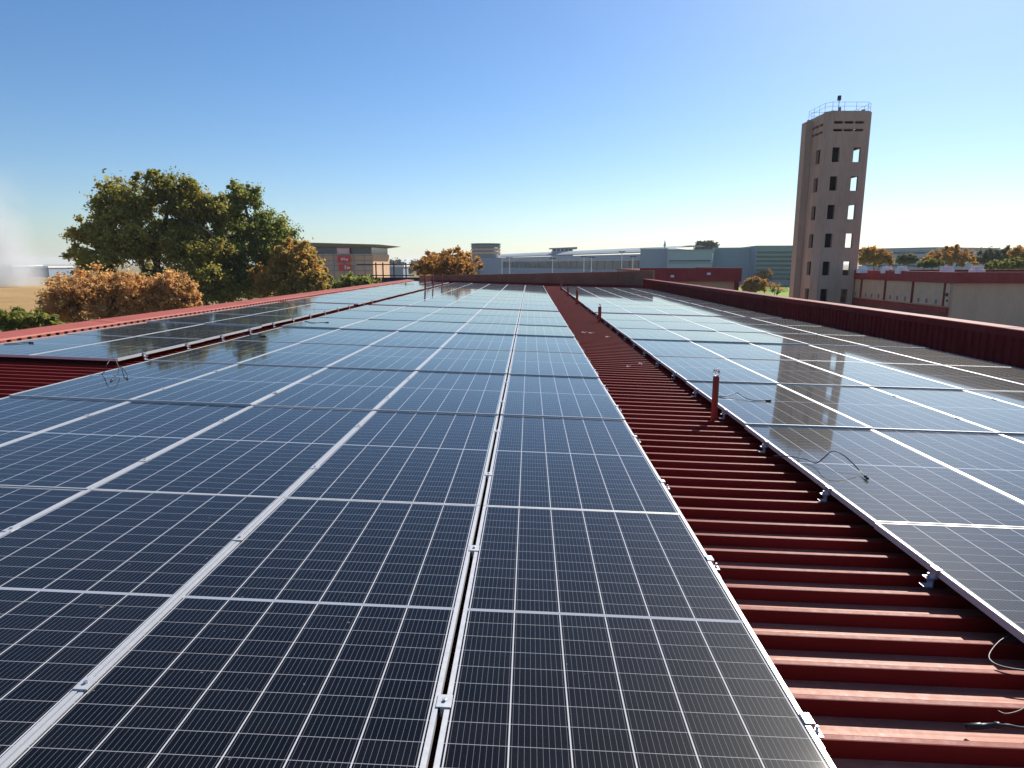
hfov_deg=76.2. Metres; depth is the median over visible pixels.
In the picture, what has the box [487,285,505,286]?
solar panel
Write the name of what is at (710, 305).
solar panel
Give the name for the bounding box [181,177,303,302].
broadleaf tree
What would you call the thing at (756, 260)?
window
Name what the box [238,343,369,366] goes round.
solar panel
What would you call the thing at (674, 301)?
solar panel
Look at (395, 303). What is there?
solar panel
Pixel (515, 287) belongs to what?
solar panel
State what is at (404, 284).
solar panel
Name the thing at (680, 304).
solar panel
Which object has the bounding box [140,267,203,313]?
rusty shrub
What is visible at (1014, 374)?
solar panel
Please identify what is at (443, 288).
solar panel
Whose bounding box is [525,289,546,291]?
solar panel
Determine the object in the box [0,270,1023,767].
roofed hall
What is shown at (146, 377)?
solar panel
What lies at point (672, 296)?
solar panel
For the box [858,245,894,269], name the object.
autumn tree
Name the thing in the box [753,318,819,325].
solar panel
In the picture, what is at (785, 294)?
lawn
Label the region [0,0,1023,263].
sky
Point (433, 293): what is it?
solar panel
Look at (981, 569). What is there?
solar panel
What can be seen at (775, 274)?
window
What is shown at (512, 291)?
solar panel
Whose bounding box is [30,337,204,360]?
solar panel
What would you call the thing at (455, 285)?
solar panel
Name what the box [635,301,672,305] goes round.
solar panel
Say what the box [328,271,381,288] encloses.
roadside bush
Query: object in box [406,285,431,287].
solar panel
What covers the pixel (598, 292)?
solar panel
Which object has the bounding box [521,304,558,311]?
solar panel
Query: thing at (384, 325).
solar panel
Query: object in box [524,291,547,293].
solar panel
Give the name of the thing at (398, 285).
solar panel
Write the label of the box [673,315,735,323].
solar panel
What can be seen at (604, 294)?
solar panel
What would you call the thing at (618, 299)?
solar panel
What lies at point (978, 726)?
panel cable
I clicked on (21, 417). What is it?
solar panel
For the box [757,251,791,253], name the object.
window
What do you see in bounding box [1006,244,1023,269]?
autumn tree
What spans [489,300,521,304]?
solar panel
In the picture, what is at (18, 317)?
roadside bush
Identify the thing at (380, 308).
solar panel
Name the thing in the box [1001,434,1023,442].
solar panel
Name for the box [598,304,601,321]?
vent pipe
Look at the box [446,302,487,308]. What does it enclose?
solar panel
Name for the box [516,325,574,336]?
solar panel
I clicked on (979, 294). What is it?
neighbour building
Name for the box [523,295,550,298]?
solar panel
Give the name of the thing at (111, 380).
panel cable
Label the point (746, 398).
panel cable
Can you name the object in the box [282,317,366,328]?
solar panel
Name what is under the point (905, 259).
autumn tree
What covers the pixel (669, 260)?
window
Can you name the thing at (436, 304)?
solar panel
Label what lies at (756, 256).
window
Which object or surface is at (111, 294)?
rusty shrub
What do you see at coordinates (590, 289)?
solar panel
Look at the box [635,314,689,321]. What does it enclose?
solar panel
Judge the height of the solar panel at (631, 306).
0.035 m
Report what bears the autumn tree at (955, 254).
on the lawn at (785, 294)
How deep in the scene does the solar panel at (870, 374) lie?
9.09 m
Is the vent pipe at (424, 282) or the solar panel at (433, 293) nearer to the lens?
the solar panel at (433, 293)
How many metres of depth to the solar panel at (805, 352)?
11.44 m
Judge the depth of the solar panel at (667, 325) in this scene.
15.99 m
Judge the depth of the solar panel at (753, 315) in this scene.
20.84 m
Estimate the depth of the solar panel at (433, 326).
13.79 m
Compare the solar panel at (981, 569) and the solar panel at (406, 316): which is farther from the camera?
the solar panel at (406, 316)
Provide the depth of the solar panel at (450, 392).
6.90 m
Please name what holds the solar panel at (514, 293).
on the roofed hall
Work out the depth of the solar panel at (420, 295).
25.95 m
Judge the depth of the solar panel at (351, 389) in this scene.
6.94 m
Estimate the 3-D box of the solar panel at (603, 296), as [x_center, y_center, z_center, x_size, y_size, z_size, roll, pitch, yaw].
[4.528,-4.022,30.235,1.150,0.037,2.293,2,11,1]
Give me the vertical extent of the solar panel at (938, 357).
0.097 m
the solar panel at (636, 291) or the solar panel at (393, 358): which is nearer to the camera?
the solar panel at (393, 358)
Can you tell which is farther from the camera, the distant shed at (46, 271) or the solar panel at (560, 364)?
the distant shed at (46, 271)
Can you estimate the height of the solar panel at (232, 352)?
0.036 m
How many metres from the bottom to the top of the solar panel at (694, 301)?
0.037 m
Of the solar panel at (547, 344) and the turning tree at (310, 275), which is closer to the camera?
the solar panel at (547, 344)
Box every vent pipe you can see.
[424,275,425,289]
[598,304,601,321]
[710,368,719,420]
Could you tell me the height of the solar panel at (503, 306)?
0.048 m
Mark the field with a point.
(25, 297)
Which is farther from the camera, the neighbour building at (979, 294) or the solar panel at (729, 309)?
the neighbour building at (979, 294)
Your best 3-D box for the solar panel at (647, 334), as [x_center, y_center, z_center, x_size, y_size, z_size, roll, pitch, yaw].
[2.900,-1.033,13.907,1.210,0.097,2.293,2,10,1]
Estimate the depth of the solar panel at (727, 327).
15.94 m
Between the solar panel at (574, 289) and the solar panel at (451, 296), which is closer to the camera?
the solar panel at (451, 296)
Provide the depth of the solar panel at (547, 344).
11.51 m
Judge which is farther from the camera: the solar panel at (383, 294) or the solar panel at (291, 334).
the solar panel at (383, 294)
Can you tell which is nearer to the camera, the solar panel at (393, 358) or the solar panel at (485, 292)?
the solar panel at (393, 358)
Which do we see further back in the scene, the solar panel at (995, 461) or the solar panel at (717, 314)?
the solar panel at (717, 314)
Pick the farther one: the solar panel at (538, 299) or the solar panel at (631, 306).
the solar panel at (538, 299)
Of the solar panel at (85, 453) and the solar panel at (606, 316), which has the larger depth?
the solar panel at (606, 316)
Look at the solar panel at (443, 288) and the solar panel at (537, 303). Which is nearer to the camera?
the solar panel at (537, 303)
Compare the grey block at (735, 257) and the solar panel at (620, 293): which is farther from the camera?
the grey block at (735, 257)
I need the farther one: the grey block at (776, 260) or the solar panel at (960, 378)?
the grey block at (776, 260)
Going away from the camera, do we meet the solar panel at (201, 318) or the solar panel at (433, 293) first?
the solar panel at (201, 318)
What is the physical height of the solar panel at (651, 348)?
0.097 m
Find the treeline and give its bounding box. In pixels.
[389,246,1022,273]
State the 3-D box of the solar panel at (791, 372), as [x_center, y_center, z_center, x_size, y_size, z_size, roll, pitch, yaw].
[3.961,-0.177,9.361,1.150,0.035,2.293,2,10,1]
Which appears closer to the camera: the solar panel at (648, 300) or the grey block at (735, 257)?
the solar panel at (648, 300)
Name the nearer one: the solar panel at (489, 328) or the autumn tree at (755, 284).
the solar panel at (489, 328)
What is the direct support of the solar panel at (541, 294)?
on the roofed hall
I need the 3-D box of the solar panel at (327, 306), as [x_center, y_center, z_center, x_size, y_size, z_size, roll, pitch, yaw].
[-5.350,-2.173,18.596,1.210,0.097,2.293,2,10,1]
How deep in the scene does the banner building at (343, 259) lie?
147.90 m
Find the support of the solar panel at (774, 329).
on the roofed hall
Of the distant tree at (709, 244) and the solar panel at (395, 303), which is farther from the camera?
the distant tree at (709, 244)
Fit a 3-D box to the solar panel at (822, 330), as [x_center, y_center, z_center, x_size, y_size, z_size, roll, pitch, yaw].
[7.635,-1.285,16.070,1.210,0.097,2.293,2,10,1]
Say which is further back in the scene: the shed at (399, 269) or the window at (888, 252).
the window at (888, 252)
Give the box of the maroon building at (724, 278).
[617,267,741,290]
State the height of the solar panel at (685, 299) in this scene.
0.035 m
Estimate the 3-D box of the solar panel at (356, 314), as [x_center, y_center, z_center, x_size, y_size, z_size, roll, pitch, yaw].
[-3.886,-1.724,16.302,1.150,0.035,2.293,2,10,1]
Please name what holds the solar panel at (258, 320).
on the roofed hall
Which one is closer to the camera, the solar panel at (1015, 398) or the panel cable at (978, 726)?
the panel cable at (978, 726)
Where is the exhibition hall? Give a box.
[500,245,704,273]
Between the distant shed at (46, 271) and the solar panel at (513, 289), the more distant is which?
the distant shed at (46, 271)
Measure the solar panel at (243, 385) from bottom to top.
0.048 m
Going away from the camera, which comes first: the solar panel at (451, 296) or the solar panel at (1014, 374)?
the solar panel at (1014, 374)
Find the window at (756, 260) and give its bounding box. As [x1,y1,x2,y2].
[756,260,791,261]
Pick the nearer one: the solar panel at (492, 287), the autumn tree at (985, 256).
the solar panel at (492, 287)
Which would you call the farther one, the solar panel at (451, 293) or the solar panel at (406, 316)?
the solar panel at (451, 293)
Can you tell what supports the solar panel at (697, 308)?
on the roofed hall
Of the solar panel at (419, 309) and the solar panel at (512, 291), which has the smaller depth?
the solar panel at (419, 309)
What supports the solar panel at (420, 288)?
on the roofed hall
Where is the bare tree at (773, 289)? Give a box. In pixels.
[764,282,787,294]
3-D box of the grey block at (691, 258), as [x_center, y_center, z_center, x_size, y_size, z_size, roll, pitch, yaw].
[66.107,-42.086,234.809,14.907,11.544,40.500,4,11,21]
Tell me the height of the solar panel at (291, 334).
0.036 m
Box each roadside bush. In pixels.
[0,306,71,331]
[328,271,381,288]
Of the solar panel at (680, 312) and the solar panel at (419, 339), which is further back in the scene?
the solar panel at (680, 312)
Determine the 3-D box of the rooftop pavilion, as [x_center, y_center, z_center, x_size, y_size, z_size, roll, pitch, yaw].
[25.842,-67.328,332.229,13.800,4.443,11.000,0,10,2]
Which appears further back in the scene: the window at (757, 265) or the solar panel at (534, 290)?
the window at (757, 265)
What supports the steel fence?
on the yard
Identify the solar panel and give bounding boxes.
[0,334,131,357]
[0,396,128,444]
[0,401,249,489]
[0,487,85,533]
[0,489,281,765]
[0,497,479,767]
[9,361,236,400]
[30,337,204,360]
[67,322,200,336]
[89,406,373,497]
[130,364,326,405]
[136,324,261,340]
[147,313,248,323]
[149,340,296,363]
[204,315,300,326]
[205,307,285,314]
[231,327,337,342]
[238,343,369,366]
[246,302,313,307]
[252,367,415,410]
[253,308,330,317]
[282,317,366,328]
[284,411,499,505]
[285,297,340,302]
[292,303,353,311]
[300,329,396,344]
[314,294,356,297]
[321,310,386,318]
[322,298,375,304]
[327,346,439,370]
[333,291,372,294]
[340,319,415,330]
[347,295,389,300]
[349,305,404,311]
[350,289,383,291]
[363,292,400,296]
[366,287,394,289]
[369,312,431,320]
[370,331,455,347]
[372,300,418,306]
[375,371,508,416]
[376,286,402,287]
[377,290,410,293]
[386,284,410,286]
[389,296,430,300]
[390,288,419,291]
[390,306,441,312]
[394,283,416,284]
[398,321,465,332]
[401,287,426,289]
[402,294,436,296]
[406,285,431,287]
[409,301,453,307]
[413,291,444,294]
[417,348,512,373]
[418,313,474,322]
[422,289,450,291]
[423,298,459,301]
[431,295,464,298]
[432,288,456,289]
[433,506,835,767]
[434,308,480,314]
[436,286,459,287]
[440,292,470,295]
[441,333,515,350]
[444,285,465,286]
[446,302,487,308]
[449,290,474,292]
[454,288,478,290]
[456,299,490,302]
[457,323,518,334]
[459,287,480,288]
[462,296,493,299]
[468,293,496,296]
[468,315,518,323]
[473,291,498,293]
[476,309,519,315]
[477,289,500,291]
[481,288,502,289]
[483,286,504,287]
[483,303,521,309]
[483,415,681,513]
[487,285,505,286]
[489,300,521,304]
[492,297,522,300]
[495,294,522,297]
[498,292,523,294]
[500,290,523,292]
[501,374,624,419]
[502,288,523,290]
[505,287,524,288]
[509,351,598,377]
[513,335,584,353]
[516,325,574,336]
[518,317,567,325]
[520,311,562,317]
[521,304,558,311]
[522,301,554,305]
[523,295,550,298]
[523,298,552,301]
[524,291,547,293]
[524,293,548,295]
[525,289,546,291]
[564,289,584,290]
[566,291,588,292]
[569,292,592,294]
[571,294,597,296]
[574,297,603,299]
[578,299,611,303]
[581,288,600,289]
[582,303,619,307]
[587,291,611,293]
[587,307,630,313]
[591,293,617,295]
[595,313,647,320]
[596,295,622,297]
[602,298,630,300]
[604,319,663,328]
[606,300,641,304]
[610,292,631,293]
[614,304,652,308]
[615,294,638,295]
[616,328,689,340]
[621,296,648,298]
[623,308,668,314]
[625,291,646,292]
[626,298,658,301]
[629,292,654,294]
[631,339,723,357]
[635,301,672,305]
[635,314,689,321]
[636,294,663,296]
[645,305,686,309]
[646,297,675,299]
[649,321,715,330]
[652,293,678,295]
[652,356,777,383]
[653,299,686,302]
[657,309,706,315]
[660,295,687,297]
[664,302,703,306]
[668,297,701,300]
[668,330,748,342]
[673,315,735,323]
[677,306,719,310]
[680,300,715,303]
[686,381,870,429]
[691,310,744,317]
[691,341,796,360]
[692,303,734,307]
[693,322,766,332]
[709,307,752,311]
[715,317,777,324]
[717,331,808,344]
[725,311,782,318]
[725,358,869,386]
[739,324,814,333]
[745,425,1023,527]
[750,343,865,361]
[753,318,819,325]
[769,333,868,346]
[779,384,998,433]
[781,325,866,335]
[797,360,962,389]
[810,345,940,364]
[818,334,928,348]
[871,347,1012,366]
[871,387,1023,434]
[873,363,1023,391]
[873,430,1023,502]
[874,523,1023,642]
[944,365,1023,384]
[964,390,1023,406]
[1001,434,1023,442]
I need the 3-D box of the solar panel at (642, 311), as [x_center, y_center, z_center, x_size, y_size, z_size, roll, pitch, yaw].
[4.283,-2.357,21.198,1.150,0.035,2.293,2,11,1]
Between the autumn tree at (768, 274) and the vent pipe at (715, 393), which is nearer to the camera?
the vent pipe at (715, 393)
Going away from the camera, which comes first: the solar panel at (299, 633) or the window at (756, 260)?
the solar panel at (299, 633)
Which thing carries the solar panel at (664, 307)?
on the roofed hall
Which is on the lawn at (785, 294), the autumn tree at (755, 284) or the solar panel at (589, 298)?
the autumn tree at (755, 284)
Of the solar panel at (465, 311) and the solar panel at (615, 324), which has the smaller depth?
the solar panel at (615, 324)
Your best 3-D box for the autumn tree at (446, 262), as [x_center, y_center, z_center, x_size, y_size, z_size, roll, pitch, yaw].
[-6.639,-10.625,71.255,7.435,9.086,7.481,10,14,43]
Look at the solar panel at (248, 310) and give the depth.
16.21 m
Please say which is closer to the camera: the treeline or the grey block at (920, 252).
the grey block at (920, 252)
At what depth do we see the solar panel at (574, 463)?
4.54 m
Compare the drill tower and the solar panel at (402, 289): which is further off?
the drill tower
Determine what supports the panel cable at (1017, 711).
on the roofed hall
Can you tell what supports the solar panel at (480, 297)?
on the roofed hall
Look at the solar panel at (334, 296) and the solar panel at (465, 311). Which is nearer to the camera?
the solar panel at (465, 311)
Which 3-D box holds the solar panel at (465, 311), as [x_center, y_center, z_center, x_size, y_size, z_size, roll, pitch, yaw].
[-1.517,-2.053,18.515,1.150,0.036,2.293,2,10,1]
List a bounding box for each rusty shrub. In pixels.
[33,258,157,322]
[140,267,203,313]
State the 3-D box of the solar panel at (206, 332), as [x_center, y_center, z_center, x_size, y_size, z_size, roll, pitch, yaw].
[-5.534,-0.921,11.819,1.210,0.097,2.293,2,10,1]
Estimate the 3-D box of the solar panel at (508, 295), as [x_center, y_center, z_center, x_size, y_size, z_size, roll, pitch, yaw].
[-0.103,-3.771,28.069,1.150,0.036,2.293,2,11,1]
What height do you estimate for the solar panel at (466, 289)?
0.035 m
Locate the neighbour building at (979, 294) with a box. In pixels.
[840,266,1023,326]
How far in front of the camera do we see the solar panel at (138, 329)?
11.67 m
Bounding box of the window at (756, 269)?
[756,269,790,270]
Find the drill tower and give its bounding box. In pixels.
[789,95,871,304]
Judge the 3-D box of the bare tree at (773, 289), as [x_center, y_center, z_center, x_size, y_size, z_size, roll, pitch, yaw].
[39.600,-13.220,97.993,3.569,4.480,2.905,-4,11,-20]
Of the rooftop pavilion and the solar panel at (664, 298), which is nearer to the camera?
the solar panel at (664, 298)
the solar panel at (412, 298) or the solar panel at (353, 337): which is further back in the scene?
the solar panel at (412, 298)
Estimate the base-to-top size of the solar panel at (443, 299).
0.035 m
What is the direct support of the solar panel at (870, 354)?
on the roofed hall
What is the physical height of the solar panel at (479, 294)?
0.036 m
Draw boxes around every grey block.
[640,248,686,267]
[667,249,714,267]
[712,247,750,284]
[748,245,792,285]
[862,247,1000,269]
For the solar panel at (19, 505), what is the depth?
3.63 m
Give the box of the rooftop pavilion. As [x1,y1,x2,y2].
[549,247,576,255]
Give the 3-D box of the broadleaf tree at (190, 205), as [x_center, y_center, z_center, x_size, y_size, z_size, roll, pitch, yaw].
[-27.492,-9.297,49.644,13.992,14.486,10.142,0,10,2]
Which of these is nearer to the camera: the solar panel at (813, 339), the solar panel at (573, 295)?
the solar panel at (813, 339)
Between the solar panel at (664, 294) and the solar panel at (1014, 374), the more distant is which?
the solar panel at (664, 294)
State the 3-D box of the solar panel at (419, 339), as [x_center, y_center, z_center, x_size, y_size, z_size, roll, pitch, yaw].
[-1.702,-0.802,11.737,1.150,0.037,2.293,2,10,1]
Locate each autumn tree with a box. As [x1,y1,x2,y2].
[408,244,483,275]
[740,276,768,292]
[751,269,773,280]
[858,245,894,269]
[894,252,919,265]
[916,257,941,269]
[919,244,978,269]
[970,245,1011,269]
[984,256,1023,269]
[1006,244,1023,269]
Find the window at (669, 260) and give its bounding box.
[669,260,710,261]
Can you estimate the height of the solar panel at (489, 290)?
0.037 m
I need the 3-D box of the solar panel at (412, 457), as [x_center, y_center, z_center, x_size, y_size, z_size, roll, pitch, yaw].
[-0.711,0.488,4.936,1.191,0.048,2.293,2,10,1]
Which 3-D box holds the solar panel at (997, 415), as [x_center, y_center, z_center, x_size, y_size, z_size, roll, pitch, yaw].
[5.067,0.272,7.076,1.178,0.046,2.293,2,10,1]
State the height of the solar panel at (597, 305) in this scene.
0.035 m
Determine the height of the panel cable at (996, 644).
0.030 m
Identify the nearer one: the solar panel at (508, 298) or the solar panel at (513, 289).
the solar panel at (508, 298)
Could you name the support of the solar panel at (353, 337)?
on the roofed hall
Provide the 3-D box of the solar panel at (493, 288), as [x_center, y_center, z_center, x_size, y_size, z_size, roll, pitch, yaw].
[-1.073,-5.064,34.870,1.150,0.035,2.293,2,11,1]
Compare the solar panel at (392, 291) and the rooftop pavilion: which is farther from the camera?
the rooftop pavilion
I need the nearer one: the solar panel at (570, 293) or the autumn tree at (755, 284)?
the solar panel at (570, 293)
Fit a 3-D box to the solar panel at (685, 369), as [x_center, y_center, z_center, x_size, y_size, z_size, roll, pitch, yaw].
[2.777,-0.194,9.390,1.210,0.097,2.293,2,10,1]
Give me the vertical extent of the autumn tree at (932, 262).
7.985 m
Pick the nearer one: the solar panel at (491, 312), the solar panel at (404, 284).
the solar panel at (491, 312)
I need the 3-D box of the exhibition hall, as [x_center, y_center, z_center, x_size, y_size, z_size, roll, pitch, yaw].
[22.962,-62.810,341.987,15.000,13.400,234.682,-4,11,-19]
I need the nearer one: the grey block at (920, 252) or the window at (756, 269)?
the window at (756, 269)
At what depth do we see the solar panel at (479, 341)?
11.54 m
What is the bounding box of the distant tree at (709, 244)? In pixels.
[693,240,719,248]
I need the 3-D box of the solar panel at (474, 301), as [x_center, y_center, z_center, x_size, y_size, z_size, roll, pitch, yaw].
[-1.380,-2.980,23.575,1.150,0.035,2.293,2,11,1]
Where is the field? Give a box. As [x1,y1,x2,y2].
[0,286,289,313]
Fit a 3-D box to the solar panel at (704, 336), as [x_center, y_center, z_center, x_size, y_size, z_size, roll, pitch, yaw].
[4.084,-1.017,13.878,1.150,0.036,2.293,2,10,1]
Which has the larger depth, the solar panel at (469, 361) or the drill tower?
the drill tower
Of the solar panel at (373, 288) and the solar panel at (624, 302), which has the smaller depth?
the solar panel at (624, 302)
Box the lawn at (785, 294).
[739,286,789,296]
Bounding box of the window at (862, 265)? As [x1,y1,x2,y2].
[862,265,915,266]
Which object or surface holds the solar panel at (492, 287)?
on the roofed hall
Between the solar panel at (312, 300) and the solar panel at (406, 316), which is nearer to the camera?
the solar panel at (406, 316)
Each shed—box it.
[0,265,42,276]
[33,266,74,276]
[389,265,409,276]
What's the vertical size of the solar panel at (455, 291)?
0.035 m
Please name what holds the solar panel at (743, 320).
on the roofed hall
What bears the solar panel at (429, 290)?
on the roofed hall
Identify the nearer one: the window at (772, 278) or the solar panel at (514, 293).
the solar panel at (514, 293)
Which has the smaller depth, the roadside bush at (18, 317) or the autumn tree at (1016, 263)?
the roadside bush at (18, 317)
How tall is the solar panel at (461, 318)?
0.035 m
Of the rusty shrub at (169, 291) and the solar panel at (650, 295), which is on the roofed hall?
the solar panel at (650, 295)
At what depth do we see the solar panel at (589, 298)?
28.13 m
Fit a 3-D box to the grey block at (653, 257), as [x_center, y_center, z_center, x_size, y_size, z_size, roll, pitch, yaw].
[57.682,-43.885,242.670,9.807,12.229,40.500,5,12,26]
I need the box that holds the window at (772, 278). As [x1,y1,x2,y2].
[762,277,789,279]
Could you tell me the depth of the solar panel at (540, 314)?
18.38 m
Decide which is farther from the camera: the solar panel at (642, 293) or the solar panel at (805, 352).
the solar panel at (642, 293)
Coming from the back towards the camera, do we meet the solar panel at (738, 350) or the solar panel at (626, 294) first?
the solar panel at (626, 294)
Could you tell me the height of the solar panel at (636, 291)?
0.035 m
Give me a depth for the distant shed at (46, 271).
347.85 m
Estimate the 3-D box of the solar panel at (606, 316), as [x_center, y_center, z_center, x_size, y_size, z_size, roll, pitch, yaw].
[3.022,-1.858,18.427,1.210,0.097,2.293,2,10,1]
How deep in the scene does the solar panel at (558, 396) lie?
6.88 m
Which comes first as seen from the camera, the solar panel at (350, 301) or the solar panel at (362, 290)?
the solar panel at (350, 301)
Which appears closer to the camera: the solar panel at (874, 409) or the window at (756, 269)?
the solar panel at (874, 409)
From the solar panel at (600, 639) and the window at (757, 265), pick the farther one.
the window at (757, 265)
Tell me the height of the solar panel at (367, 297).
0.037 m
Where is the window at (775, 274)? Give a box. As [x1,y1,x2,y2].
[755,273,790,275]
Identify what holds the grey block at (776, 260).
on the ground at (19, 281)
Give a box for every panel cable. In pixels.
[101,356,118,381]
[718,393,771,401]
[774,451,868,479]
[964,721,1023,730]
[988,634,1023,670]
[998,707,1023,714]
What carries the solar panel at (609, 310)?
on the roofed hall
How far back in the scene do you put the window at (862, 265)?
277.33 m
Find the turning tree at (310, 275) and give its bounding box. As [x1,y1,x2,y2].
[245,236,333,299]
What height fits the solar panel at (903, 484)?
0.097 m
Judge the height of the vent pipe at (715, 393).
0.577 m
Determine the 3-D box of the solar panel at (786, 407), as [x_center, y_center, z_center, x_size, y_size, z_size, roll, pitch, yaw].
[2.715,0.222,7.131,1.210,0.097,2.293,2,10,1]
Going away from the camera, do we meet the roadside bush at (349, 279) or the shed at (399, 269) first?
the roadside bush at (349, 279)
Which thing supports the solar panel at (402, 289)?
on the roofed hall
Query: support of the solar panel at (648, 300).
on the roofed hall
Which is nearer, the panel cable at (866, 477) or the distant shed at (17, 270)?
the panel cable at (866, 477)
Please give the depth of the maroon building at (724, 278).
58.80 m
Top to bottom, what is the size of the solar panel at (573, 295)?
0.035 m
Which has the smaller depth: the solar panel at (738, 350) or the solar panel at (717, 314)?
the solar panel at (738, 350)
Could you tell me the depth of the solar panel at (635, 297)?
30.28 m
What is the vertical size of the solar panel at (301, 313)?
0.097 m
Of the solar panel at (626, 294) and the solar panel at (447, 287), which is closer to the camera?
the solar panel at (626, 294)
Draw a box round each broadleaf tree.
[58,165,246,305]
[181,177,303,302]
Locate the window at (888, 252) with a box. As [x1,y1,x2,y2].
[888,252,929,253]
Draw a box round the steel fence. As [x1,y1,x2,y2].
[357,262,418,282]
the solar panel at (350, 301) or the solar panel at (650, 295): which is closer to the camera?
the solar panel at (350, 301)
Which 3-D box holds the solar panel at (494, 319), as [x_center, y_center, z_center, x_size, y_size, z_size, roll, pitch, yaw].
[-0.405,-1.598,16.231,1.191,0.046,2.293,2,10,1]
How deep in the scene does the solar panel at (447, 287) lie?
34.97 m
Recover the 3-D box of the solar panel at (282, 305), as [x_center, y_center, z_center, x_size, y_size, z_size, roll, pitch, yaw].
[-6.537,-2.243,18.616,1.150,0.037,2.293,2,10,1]
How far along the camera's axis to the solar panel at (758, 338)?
13.60 m
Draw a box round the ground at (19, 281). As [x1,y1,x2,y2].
[0,264,861,331]
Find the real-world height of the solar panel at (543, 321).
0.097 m
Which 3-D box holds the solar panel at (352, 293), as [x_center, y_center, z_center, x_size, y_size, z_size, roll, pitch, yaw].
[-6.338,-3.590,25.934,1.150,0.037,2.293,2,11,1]
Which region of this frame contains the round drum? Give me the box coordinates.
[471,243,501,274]
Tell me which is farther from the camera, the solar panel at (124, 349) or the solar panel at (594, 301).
the solar panel at (594, 301)
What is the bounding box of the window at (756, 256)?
[756,256,791,257]
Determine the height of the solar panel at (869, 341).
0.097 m
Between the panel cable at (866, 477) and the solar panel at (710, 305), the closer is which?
the panel cable at (866, 477)
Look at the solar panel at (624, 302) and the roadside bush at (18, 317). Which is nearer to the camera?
the solar panel at (624, 302)
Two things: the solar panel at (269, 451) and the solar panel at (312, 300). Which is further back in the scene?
the solar panel at (312, 300)
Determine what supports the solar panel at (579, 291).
on the roofed hall
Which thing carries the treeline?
on the ground at (19, 281)
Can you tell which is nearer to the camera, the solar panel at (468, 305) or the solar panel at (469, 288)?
the solar panel at (468, 305)
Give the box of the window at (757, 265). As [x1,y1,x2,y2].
[756,264,790,266]
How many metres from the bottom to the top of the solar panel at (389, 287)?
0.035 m
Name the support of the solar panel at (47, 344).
on the roofed hall
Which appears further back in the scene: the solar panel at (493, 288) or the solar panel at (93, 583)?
the solar panel at (493, 288)
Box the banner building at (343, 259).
[300,243,398,281]

